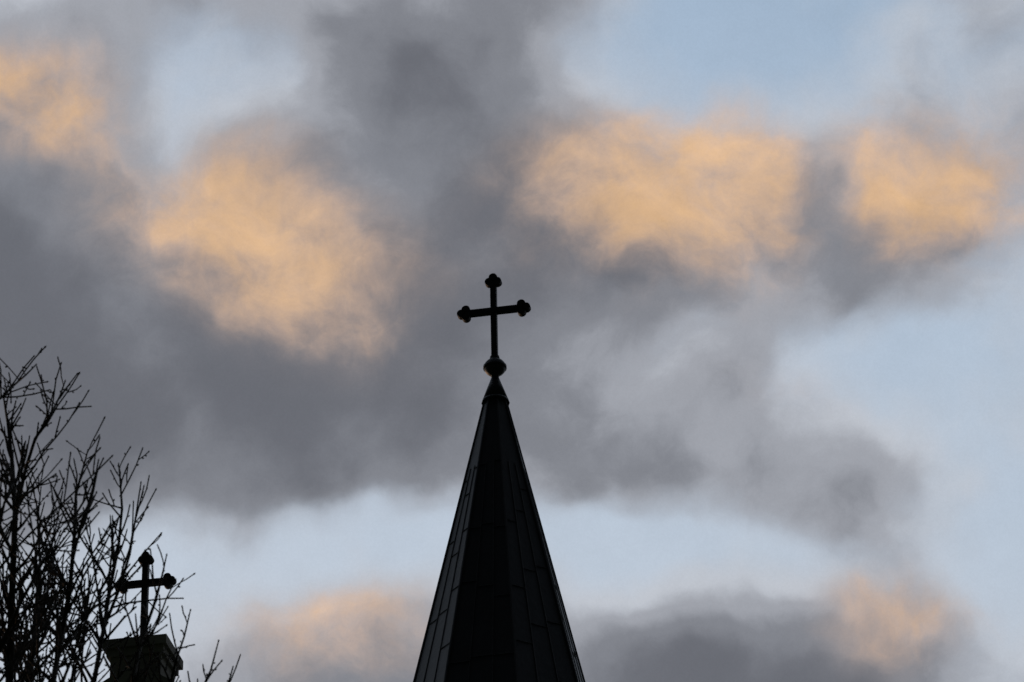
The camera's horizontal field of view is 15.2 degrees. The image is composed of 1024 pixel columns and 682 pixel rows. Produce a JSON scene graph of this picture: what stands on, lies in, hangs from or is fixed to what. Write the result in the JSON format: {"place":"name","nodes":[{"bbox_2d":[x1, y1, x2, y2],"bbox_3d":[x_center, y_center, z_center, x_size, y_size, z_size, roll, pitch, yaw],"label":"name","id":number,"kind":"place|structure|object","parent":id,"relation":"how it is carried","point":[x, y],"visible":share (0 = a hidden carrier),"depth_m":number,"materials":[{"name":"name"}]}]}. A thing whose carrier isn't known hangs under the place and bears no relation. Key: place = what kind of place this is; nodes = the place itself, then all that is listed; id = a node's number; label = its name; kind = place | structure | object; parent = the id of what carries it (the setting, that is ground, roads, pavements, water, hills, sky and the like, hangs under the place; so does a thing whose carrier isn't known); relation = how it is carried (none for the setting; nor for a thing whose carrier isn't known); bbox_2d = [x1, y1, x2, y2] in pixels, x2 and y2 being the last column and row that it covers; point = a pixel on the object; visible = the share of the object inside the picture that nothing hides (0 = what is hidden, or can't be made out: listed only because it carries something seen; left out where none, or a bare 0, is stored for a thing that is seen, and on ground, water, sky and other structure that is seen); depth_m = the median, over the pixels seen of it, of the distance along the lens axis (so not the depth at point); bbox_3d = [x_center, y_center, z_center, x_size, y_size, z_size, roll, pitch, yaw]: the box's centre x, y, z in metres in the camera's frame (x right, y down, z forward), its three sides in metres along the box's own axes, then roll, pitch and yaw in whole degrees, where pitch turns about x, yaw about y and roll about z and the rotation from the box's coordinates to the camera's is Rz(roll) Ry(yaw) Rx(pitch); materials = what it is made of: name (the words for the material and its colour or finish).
{"place":"outdoors","nodes":[
{"label":"outdoors","id":0,"kind":"place"},
{"bbox_2d":[103,663,168,681],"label":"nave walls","id":1,"kind":"structure","parent":0,"point":[125,677],"depth_m":28.15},
{"bbox_2d":[102,634,182,678],"bbox_3d":[-2.733,2.771,28.283,0.488,1.162,0.488,-6,-30,9],"label":"pedestal","id":2,"kind":"object","parent":1,"relation":"on","point":[162,642],"visible":0.55,"depth_m":28.32,"materials":[{"name":"stone"}]},
{"bbox_2d":[115,551,176,635],"bbox_3d":[-2.750,1.940,28.762,0.473,0.795,0.083,-6,-30,9],"label":"gable cross","id":3,"kind":"object","parent":2,"relation":"on","point":[145,583],"visible":0.69,"depth_m":28.81,"materials":[{"name":"black metal"}]},
{"bbox_2d":[413,397,584,681],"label":"spire","id":4,"kind":"structure","parent":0,"point":[498,613],"depth_m":57.27,"materials":[{"name":"black metal"}]},
{"bbox_2d":[481,358,509,404],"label":"finial","id":5,"kind":"object","parent":4,"relation":"on","point":[494,369],"visible":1,"depth_m":59.83,"materials":[{"name":"black metal"}]},
{"bbox_2d":[457,273,530,357],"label":"cross","id":6,"kind":"object","parent":5,"relation":"on","point":[493,282],"visible":1,"depth_m":60.47,"materials":[{"name":"black metal"}]},
{"bbox_2d":[0,0,1023,681],"label":"sky","id":7,"kind":"structure","parent":0,"point":[762,381],"materials":[{"name":"grey"}]},
{"label":"ground","id":8,"kind":"structure","parent":0,"visible":0},
{"bbox_2d":[0,345,240,681],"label":"tree","id":9,"kind":"object","parent":8,"relation":"on","point":[17,647],"visible":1,"depth_m":17.58,"materials":[{"name":"black plant"}]}
]}

